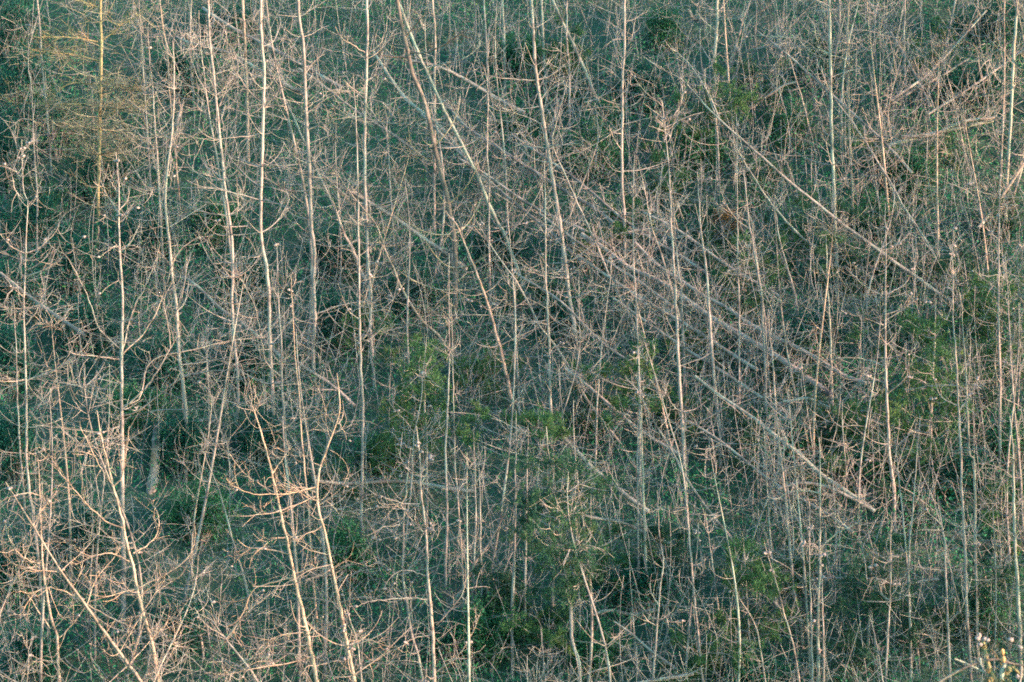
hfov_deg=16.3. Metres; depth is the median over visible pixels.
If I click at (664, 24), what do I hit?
evergreen shrub
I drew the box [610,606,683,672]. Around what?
fallen log
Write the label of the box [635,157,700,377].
bare tree
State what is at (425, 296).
bare sapling
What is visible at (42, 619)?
bare sapling
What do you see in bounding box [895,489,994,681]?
bare tree
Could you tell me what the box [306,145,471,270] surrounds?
fallen log
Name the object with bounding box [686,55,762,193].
pine tree
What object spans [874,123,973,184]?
pine tree
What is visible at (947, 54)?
fallen log
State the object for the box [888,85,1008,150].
fallen log
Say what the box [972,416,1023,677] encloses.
bare tree
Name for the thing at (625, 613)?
fallen log
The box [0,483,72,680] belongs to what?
bare sapling
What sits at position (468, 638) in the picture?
bare sapling
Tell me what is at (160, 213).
bare tree
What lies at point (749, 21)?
bare tree
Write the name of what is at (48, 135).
bare tree
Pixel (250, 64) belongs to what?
fallen log
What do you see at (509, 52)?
evergreen shrub
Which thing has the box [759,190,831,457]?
bare sapling
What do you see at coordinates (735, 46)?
bare tree
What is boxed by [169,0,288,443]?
bare tree
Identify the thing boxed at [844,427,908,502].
evergreen shrub
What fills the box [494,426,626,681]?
pine tree
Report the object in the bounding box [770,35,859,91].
pine tree
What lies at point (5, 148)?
evergreen shrub
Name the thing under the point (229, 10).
evergreen shrub
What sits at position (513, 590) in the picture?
bare tree
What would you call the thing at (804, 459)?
fallen log
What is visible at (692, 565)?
bare tree
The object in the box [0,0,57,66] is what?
evergreen shrub
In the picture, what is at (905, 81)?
bare tree
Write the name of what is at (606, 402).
fallen log
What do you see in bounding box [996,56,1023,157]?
bare sapling
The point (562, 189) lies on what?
fallen log
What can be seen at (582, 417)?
pine tree
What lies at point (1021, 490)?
bare tree
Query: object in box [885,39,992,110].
fallen log
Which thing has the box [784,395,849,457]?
pine tree
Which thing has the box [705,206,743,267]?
pine tree
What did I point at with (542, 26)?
bare tree
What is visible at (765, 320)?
bare tree
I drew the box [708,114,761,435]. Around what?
bare tree
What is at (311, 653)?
bare tree
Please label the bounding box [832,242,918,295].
pine tree
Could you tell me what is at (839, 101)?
fallen log
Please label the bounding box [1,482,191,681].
bare tree
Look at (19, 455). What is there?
bare tree
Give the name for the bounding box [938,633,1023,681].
bare shrub
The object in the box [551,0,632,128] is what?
bare tree
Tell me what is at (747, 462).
fallen log
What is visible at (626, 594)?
evergreen shrub
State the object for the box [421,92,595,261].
fallen log
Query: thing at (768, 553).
bare tree
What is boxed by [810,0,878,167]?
bare sapling
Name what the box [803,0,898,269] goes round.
bare tree
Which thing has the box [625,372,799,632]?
bare tree
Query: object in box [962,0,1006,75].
bare sapling
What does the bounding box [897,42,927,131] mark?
bare tree
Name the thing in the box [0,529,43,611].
evergreen shrub
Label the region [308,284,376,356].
evergreen shrub
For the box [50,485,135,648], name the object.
bare tree
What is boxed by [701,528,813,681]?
pine tree
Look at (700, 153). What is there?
evergreen shrub
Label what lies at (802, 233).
pine tree
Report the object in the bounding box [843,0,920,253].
bare sapling
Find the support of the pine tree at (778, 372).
on the hillside ground
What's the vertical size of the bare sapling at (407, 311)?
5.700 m
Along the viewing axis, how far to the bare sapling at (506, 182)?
72.09 m
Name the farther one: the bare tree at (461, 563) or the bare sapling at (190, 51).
the bare sapling at (190, 51)
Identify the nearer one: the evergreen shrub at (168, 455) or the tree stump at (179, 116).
the evergreen shrub at (168, 455)
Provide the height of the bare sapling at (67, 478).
5.682 m
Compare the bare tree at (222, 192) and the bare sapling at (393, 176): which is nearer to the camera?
the bare tree at (222, 192)
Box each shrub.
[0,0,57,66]
[0,40,65,124]
[0,87,97,161]
[0,111,44,201]
[0,176,66,269]
[0,258,55,324]
[0,315,45,401]
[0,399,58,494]
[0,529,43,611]
[0,611,83,681]
[33,218,104,305]
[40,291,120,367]
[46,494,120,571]
[59,142,148,212]
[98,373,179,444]
[108,195,196,277]
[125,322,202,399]
[139,397,222,482]
[144,590,219,665]
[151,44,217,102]
[152,469,248,554]
[180,194,251,252]
[196,0,257,51]
[199,224,281,314]
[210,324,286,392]
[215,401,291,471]
[297,214,374,285]
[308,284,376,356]
[315,508,387,596]
[350,429,416,483]
[371,252,452,321]
[406,603,480,679]
[448,591,529,674]
[460,212,529,271]
[468,552,537,622]
[472,27,548,88]
[490,100,558,141]
[533,288,603,346]
[553,110,632,183]
[555,609,635,680]
[573,92,638,145]
[583,552,681,616]
[603,52,674,115]
[631,517,708,594]
[634,1,687,58]
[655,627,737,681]
[666,123,732,180]
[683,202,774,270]
[713,643,795,681]
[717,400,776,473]
[758,88,821,153]
[781,297,851,364]
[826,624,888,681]
[837,188,920,245]
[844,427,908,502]
[871,139,945,206]
[892,601,960,669]
[922,432,1001,511]
[928,51,1010,118]
[935,568,1014,645]
[948,0,1023,53]
[977,403,1023,474]
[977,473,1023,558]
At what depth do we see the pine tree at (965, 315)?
68.72 m
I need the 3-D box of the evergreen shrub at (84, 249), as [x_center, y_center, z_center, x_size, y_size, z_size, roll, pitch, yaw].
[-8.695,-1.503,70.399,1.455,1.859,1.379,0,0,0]
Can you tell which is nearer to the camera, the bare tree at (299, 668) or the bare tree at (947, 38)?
the bare tree at (299, 668)
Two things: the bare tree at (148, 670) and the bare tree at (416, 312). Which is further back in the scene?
the bare tree at (416, 312)
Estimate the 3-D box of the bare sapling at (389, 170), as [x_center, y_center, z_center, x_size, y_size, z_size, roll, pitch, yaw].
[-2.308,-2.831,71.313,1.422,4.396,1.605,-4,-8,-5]
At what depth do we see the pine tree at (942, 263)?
70.38 m
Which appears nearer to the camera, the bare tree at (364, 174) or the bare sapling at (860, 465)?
the bare sapling at (860, 465)
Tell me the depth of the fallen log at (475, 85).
75.12 m
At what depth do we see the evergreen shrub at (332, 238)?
71.20 m
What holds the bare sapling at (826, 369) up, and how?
on the hillside ground
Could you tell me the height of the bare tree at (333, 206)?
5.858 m
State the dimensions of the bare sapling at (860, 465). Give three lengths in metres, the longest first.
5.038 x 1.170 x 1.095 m
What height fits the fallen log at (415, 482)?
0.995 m
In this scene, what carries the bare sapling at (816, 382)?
on the hillside ground
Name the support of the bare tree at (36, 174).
on the hillside ground
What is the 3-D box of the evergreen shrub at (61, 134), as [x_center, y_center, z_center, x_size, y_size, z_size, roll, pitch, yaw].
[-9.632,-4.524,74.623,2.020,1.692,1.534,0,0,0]
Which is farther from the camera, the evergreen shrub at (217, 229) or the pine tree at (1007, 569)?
the evergreen shrub at (217, 229)
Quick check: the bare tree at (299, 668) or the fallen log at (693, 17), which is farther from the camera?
the fallen log at (693, 17)
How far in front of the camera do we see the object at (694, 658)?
61.90 m
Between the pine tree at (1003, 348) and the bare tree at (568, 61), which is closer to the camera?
the pine tree at (1003, 348)
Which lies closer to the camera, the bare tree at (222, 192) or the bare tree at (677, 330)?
the bare tree at (677, 330)
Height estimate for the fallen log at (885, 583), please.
0.997 m
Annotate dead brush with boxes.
[0,0,1023,681]
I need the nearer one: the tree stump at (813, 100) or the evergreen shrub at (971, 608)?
the evergreen shrub at (971, 608)
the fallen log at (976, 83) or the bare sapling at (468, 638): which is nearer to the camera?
the bare sapling at (468, 638)
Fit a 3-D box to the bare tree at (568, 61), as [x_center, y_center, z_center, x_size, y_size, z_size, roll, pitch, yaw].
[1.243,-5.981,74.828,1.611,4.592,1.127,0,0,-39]
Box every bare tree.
[0,2,77,282]
[0,117,98,624]
[0,298,55,510]
[0,462,100,681]
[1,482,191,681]
[18,632,48,681]
[23,152,286,629]
[27,410,210,681]
[28,0,67,190]
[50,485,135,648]
[94,8,215,291]
[114,540,196,681]
[124,30,231,481]
[128,0,195,224]
[159,13,293,335]
[167,314,272,486]
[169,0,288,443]
[182,0,349,461]
[191,569,331,681]
[196,428,290,658]
[199,373,372,681]
[214,375,420,681]
[217,0,285,171]
[223,236,329,525]
[238,27,400,313]
[249,392,338,681]
[250,0,356,380]
[261,273,336,641]
[315,151,469,392]
[316,0,435,389]
[324,74,411,549]
[327,587,378,681]
[338,426,499,681]
[341,0,500,358]
[354,0,555,303]
[354,333,452,580]
[367,448,460,681]
[389,0,468,238]
[390,343,437,513]
[418,142,591,478]
[418,259,465,620]
[430,505,513,619]
[434,306,471,625]
[435,196,646,470]
[436,193,557,437]
[440,426,509,606]
[449,18,512,317]
[452,448,497,613]
[454,0,519,137]
[470,410,539,676]
[472,0,614,375]
[480,202,547,453]
[486,0,520,97]
[488,409,563,645]
[511,646,567,681]
[530,0,582,109]
[536,341,620,448]
[539,0,597,147]
[539,70,660,345]
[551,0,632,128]
[551,514,559,623]
[559,479,599,667]
[562,0,694,299]
[567,255,630,500]
[582,470,610,630]
[612,154,674,524]
[615,418,656,621]
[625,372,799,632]
[626,326,730,681]
[627,406,669,617]
[628,493,683,681]
[631,75,753,531]
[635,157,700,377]
[639,189,719,411]
[643,40,996,338]
[666,0,755,121]
[668,522,712,680]
[685,165,742,470]
[701,508,747,681]
[702,127,791,437]
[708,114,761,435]
[724,568,775,681]
[725,0,776,72]
[726,0,763,73]
[732,140,887,295]
[733,211,788,411]
[742,539,816,681]
[745,0,892,301]
[747,316,817,648]
[756,0,814,66]
[766,23,859,161]
[768,436,870,681]
[773,214,806,336]
[774,501,852,681]
[797,42,949,290]
[798,202,935,543]
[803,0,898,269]
[806,554,841,681]
[809,226,848,424]
[842,536,906,680]
[857,512,918,681]
[871,411,943,681]
[874,421,939,674]
[881,0,920,119]
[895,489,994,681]
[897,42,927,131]
[904,223,995,681]
[916,0,975,106]
[940,304,1002,660]
[942,0,1023,199]
[947,175,1023,496]
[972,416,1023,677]
[973,0,1023,234]
[979,256,1023,549]
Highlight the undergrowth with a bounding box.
[0,0,1023,681]
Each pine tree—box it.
[0,0,197,250]
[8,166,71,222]
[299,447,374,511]
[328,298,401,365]
[352,331,467,537]
[447,400,576,586]
[448,338,524,407]
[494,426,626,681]
[495,269,575,329]
[500,604,594,675]
[536,5,595,110]
[556,376,616,443]
[561,333,664,471]
[566,523,652,605]
[569,219,629,296]
[585,382,706,441]
[602,171,672,273]
[634,139,701,217]
[635,84,726,160]
[654,325,731,382]
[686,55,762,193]
[695,228,788,326]
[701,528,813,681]
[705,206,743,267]
[727,152,800,211]
[728,54,798,122]
[750,530,830,611]
[753,334,814,398]
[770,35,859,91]
[770,209,839,289]
[777,409,858,498]
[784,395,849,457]
[785,180,877,299]
[818,307,897,408]
[825,506,920,668]
[826,301,976,495]
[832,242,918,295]
[842,123,926,201]
[869,287,949,356]
[870,471,936,531]
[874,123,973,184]
[901,16,962,86]
[908,426,971,494]
[915,234,984,304]
[934,367,1001,434]
[953,298,1006,366]
[954,553,1023,643]
[957,269,1023,400]
[964,179,1023,254]
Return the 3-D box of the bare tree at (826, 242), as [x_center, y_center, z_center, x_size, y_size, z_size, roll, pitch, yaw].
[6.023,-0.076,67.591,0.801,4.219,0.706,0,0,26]
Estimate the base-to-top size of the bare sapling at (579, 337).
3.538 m
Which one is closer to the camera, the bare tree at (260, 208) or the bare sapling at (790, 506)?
the bare sapling at (790, 506)
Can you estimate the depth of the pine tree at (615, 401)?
65.87 m
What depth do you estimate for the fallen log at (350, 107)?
74.06 m
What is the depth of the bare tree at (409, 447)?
64.49 m
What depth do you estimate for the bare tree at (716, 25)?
75.66 m
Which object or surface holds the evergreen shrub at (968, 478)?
on the hillside ground
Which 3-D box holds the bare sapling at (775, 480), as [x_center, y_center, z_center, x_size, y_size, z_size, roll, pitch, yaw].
[4.182,3.533,62.691,2.280,5.206,1.934,3,3,31]
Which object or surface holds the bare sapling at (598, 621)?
on the hillside ground
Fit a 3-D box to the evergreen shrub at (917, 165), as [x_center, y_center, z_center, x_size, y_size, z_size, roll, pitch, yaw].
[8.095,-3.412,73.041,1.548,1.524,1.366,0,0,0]
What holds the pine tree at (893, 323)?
on the hillside ground
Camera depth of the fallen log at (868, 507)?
64.44 m
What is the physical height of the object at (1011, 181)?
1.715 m
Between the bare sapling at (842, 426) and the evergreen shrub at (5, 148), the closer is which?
the bare sapling at (842, 426)
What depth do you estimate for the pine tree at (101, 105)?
72.15 m
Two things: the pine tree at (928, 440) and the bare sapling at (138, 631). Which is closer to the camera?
the bare sapling at (138, 631)
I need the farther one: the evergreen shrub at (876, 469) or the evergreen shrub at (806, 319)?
the evergreen shrub at (806, 319)
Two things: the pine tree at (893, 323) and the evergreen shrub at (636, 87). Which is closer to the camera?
the pine tree at (893, 323)
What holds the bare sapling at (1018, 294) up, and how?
on the hillside ground
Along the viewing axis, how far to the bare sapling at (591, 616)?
61.74 m
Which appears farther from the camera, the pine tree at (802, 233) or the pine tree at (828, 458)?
the pine tree at (802, 233)
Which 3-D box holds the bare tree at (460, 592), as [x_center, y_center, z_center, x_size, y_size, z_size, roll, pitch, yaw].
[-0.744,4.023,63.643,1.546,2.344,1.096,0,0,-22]
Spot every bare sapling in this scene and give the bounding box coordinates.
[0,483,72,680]
[4,377,72,681]
[16,296,119,598]
[46,359,201,681]
[66,365,146,660]
[101,0,193,192]
[127,562,215,681]
[160,382,224,658]
[164,0,229,116]
[165,258,261,604]
[235,0,346,365]
[272,316,352,678]
[284,105,396,303]
[339,118,431,233]
[342,139,436,349]
[347,147,390,279]
[361,97,427,286]
[377,169,466,461]
[388,280,448,372]
[399,0,421,83]
[409,7,473,310]
[434,445,489,681]
[453,263,542,591]
[482,0,538,273]
[506,101,620,304]
[506,318,609,556]
[528,466,641,681]
[555,271,608,445]
[557,386,629,681]
[614,259,696,505]
[667,0,745,96]
[671,396,816,670]
[685,0,744,152]
[691,437,777,681]
[693,213,774,358]
[738,414,808,643]
[751,438,824,623]
[755,40,819,127]
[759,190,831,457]
[764,383,827,681]
[769,206,868,497]
[781,0,888,96]
[794,284,862,370]
[802,400,910,538]
[803,0,860,124]
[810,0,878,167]
[812,446,862,613]
[829,286,890,553]
[833,177,916,376]
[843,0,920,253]
[855,16,920,169]
[896,18,965,289]
[898,286,957,374]
[936,93,1018,290]
[955,465,1022,673]
[961,0,1023,209]
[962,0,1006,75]
[978,312,1023,564]
[985,223,1023,413]
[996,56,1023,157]
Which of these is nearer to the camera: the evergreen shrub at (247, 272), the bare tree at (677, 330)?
the bare tree at (677, 330)
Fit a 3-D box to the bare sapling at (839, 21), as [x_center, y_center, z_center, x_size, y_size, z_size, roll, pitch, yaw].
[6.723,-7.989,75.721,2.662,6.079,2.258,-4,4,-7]
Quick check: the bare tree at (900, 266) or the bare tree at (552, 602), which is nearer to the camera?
the bare tree at (552, 602)
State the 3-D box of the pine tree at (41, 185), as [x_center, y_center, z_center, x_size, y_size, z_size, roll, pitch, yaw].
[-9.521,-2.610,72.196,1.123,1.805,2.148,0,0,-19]
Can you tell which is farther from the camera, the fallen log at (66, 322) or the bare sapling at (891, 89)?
the bare sapling at (891, 89)
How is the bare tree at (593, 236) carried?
on the hillside ground
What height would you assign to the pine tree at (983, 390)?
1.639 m
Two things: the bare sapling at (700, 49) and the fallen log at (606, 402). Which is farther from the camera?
the bare sapling at (700, 49)
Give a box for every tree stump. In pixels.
[146,417,163,493]
[172,99,182,144]
[809,77,817,111]
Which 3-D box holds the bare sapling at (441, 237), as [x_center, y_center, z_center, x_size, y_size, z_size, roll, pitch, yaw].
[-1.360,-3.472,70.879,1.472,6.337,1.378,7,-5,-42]
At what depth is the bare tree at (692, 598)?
61.65 m
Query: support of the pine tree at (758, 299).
on the hillside ground
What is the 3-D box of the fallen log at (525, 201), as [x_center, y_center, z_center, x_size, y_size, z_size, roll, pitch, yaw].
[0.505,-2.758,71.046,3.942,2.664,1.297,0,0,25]
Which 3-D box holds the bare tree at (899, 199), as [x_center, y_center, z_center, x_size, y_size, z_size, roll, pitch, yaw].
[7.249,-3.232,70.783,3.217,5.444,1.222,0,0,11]
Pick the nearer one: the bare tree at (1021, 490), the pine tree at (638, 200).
the bare tree at (1021, 490)
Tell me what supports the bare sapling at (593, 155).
on the hillside ground
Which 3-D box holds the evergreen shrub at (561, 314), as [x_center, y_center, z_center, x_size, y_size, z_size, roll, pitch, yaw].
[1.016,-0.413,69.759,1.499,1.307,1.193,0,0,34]
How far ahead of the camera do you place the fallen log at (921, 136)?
73.47 m
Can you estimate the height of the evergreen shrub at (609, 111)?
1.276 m
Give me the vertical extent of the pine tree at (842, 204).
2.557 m
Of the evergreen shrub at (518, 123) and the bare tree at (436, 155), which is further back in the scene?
the evergreen shrub at (518, 123)
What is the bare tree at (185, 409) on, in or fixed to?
on the hillside ground
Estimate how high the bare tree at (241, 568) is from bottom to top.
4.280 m
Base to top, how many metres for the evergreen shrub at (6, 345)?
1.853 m
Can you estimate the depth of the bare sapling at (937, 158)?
70.54 m
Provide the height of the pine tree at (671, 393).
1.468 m
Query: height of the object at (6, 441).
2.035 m
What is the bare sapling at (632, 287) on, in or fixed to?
on the hillside ground
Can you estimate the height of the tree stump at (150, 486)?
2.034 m
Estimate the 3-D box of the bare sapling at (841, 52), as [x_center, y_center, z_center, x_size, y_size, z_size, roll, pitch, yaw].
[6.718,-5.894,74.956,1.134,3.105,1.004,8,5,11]
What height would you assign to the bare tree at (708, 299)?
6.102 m
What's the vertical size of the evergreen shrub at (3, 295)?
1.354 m
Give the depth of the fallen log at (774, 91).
74.46 m
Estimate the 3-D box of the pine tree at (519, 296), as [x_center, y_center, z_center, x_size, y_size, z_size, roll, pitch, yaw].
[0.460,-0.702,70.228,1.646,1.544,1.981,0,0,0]
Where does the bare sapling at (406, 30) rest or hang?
on the hillside ground
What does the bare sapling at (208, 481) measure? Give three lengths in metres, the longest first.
6.494 x 1.874 x 1.602 m
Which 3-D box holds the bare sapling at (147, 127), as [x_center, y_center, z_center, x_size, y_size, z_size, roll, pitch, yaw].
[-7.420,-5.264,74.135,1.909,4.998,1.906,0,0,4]
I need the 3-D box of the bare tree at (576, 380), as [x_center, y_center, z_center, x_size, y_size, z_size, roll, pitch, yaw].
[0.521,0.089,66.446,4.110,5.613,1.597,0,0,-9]
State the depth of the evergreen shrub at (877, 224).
71.97 m
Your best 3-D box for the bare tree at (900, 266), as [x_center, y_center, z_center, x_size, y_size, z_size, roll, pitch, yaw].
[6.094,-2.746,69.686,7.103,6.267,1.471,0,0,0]
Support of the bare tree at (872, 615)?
on the hillside ground
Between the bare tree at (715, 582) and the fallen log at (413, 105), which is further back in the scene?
the fallen log at (413, 105)
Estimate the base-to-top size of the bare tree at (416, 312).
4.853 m
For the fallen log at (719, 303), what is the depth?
68.81 m
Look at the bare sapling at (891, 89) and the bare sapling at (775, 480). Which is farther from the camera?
the bare sapling at (891, 89)
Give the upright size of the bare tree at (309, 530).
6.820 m
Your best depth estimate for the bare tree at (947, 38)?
75.61 m
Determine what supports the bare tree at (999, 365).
on the hillside ground
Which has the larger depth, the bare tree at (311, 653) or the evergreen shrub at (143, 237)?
the evergreen shrub at (143, 237)
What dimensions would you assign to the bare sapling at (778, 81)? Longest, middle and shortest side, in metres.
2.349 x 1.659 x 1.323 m
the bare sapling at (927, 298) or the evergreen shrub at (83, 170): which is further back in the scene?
the evergreen shrub at (83, 170)
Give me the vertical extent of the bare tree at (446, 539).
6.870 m
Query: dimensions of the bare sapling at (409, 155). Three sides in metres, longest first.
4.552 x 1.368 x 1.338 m
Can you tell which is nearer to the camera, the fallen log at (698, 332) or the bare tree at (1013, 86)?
the fallen log at (698, 332)
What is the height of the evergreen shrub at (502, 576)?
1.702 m
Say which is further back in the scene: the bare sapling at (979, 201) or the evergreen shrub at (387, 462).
the bare sapling at (979, 201)
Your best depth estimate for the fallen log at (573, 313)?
68.13 m
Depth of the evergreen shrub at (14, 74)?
75.51 m
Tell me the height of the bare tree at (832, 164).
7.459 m
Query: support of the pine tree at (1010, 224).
on the hillside ground
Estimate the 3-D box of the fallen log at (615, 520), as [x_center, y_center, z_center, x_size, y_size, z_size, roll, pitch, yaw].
[1.948,3.204,63.913,2.226,1.452,1.125,0,0,0]
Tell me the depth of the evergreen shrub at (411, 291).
70.30 m
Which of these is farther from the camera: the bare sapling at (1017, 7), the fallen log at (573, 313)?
the bare sapling at (1017, 7)
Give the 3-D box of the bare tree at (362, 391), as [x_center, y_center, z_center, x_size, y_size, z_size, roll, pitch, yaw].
[-2.750,-0.318,65.073,1.502,8.994,1.706,0,0,-15]
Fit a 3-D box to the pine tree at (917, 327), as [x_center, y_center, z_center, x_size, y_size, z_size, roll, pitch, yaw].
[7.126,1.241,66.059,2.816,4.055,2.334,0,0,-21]
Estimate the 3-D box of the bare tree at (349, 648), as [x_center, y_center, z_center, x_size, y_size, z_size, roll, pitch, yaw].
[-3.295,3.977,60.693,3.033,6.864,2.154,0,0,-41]
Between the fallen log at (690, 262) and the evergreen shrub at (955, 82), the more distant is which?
the evergreen shrub at (955, 82)
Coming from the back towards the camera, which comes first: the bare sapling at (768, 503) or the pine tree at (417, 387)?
the pine tree at (417, 387)
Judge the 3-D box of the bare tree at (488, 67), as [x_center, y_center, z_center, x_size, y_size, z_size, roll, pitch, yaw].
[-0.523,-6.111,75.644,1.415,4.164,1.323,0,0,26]
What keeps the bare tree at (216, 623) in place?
on the hillside ground
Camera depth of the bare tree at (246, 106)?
74.19 m
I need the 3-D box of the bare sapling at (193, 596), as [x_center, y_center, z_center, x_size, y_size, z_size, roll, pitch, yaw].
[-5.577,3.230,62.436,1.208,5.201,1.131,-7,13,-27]
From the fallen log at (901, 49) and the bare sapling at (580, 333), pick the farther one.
the fallen log at (901, 49)
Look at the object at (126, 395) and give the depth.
66.96 m
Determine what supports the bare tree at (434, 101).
on the hillside ground
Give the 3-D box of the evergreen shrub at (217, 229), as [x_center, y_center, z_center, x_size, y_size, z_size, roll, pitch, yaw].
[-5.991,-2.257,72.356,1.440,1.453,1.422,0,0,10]
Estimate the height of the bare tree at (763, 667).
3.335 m
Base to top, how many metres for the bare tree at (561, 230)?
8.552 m
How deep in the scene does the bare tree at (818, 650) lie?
61.94 m
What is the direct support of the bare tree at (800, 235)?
on the hillside ground
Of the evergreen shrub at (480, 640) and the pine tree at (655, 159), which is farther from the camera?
the pine tree at (655, 159)
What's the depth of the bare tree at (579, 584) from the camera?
62.69 m
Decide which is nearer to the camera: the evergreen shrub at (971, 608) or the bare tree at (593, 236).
the evergreen shrub at (971, 608)
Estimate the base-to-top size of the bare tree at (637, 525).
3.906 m
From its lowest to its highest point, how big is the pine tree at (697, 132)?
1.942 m
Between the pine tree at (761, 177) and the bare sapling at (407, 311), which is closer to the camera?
the bare sapling at (407, 311)
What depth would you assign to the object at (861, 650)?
62.14 m
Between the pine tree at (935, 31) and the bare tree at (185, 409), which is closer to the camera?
the bare tree at (185, 409)
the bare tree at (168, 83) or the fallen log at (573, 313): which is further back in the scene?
the bare tree at (168, 83)
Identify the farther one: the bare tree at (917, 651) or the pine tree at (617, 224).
the pine tree at (617, 224)
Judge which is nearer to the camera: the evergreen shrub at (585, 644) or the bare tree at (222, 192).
the evergreen shrub at (585, 644)
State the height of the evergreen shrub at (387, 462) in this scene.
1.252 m
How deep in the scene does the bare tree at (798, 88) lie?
74.14 m
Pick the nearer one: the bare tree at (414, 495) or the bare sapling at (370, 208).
the bare tree at (414, 495)
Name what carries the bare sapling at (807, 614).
on the hillside ground
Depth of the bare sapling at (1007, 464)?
64.71 m
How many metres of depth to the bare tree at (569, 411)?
67.28 m
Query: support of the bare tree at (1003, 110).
on the hillside ground
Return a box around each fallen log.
[0,267,111,345]
[151,249,287,358]
[173,15,319,98]
[201,5,342,89]
[281,59,424,158]
[290,355,367,407]
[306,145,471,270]
[316,452,473,504]
[370,34,491,186]
[402,38,524,114]
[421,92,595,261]
[442,92,614,233]
[452,136,637,259]
[511,123,709,284]
[513,256,633,365]
[538,206,672,317]
[552,412,649,512]
[554,244,779,388]
[564,348,681,458]
[564,481,682,559]
[578,221,843,397]
[589,275,763,398]
[589,579,656,642]
[597,644,703,681]
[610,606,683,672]
[635,230,888,400]
[642,191,800,307]
[673,404,853,532]
[685,0,723,25]
[694,362,884,506]
[728,61,809,115]
[755,17,912,177]
[762,456,875,512]
[779,360,839,409]
[815,546,938,602]
[858,0,937,105]
[884,2,991,119]
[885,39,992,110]
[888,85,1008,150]
[888,101,996,143]
[926,44,1023,114]
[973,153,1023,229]
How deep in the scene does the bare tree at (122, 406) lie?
63.42 m
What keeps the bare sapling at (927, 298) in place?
on the hillside ground
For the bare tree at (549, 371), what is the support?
on the hillside ground
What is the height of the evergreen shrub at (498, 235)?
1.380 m
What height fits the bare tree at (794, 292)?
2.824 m
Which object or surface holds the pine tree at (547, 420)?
on the hillside ground
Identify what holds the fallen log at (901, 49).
on the hillside ground
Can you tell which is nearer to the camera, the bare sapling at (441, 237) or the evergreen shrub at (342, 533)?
the evergreen shrub at (342, 533)
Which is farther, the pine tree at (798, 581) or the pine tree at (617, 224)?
the pine tree at (617, 224)
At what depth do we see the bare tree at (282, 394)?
65.37 m
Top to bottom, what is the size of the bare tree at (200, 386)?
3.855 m
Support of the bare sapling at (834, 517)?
on the hillside ground
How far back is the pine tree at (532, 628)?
62.47 m
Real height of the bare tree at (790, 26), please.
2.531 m
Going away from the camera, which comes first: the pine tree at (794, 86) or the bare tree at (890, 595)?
the bare tree at (890, 595)
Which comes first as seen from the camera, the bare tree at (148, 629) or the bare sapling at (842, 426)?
the bare tree at (148, 629)
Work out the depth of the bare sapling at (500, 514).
63.92 m
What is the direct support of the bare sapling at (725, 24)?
on the hillside ground
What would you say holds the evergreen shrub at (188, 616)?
on the hillside ground
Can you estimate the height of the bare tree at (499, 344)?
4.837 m
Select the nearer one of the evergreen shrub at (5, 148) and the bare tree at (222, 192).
the bare tree at (222, 192)
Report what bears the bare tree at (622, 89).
on the hillside ground
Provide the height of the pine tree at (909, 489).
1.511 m
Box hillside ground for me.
[0,0,1023,681]
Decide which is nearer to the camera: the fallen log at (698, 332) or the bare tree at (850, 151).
the fallen log at (698, 332)
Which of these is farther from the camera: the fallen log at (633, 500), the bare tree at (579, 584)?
the fallen log at (633, 500)
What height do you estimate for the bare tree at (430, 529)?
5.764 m
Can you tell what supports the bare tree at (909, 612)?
on the hillside ground
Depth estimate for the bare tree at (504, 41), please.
76.66 m
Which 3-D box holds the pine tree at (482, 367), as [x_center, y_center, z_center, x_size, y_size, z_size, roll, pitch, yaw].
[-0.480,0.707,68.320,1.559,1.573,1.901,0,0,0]
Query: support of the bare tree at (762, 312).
on the hillside ground
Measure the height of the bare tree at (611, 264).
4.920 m
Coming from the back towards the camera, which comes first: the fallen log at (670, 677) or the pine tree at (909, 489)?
the pine tree at (909, 489)
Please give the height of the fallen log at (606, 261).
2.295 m
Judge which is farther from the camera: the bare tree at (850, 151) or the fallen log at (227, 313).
the bare tree at (850, 151)
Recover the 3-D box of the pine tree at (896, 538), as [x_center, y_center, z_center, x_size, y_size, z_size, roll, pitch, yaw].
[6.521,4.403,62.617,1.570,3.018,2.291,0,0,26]
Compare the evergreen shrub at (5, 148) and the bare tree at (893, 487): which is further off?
the evergreen shrub at (5, 148)
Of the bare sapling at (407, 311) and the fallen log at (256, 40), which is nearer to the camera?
the bare sapling at (407, 311)
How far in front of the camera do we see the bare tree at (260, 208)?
66.55 m
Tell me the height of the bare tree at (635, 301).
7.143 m
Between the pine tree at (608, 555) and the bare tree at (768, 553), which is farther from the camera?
the pine tree at (608, 555)
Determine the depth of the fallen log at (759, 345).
68.76 m
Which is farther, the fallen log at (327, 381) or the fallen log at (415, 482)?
the fallen log at (327, 381)
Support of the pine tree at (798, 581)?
on the hillside ground
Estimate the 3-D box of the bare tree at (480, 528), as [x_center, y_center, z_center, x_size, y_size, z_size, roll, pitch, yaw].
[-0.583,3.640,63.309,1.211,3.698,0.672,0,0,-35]
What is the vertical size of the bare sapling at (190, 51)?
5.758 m
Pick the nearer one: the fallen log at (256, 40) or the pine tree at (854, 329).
the pine tree at (854, 329)

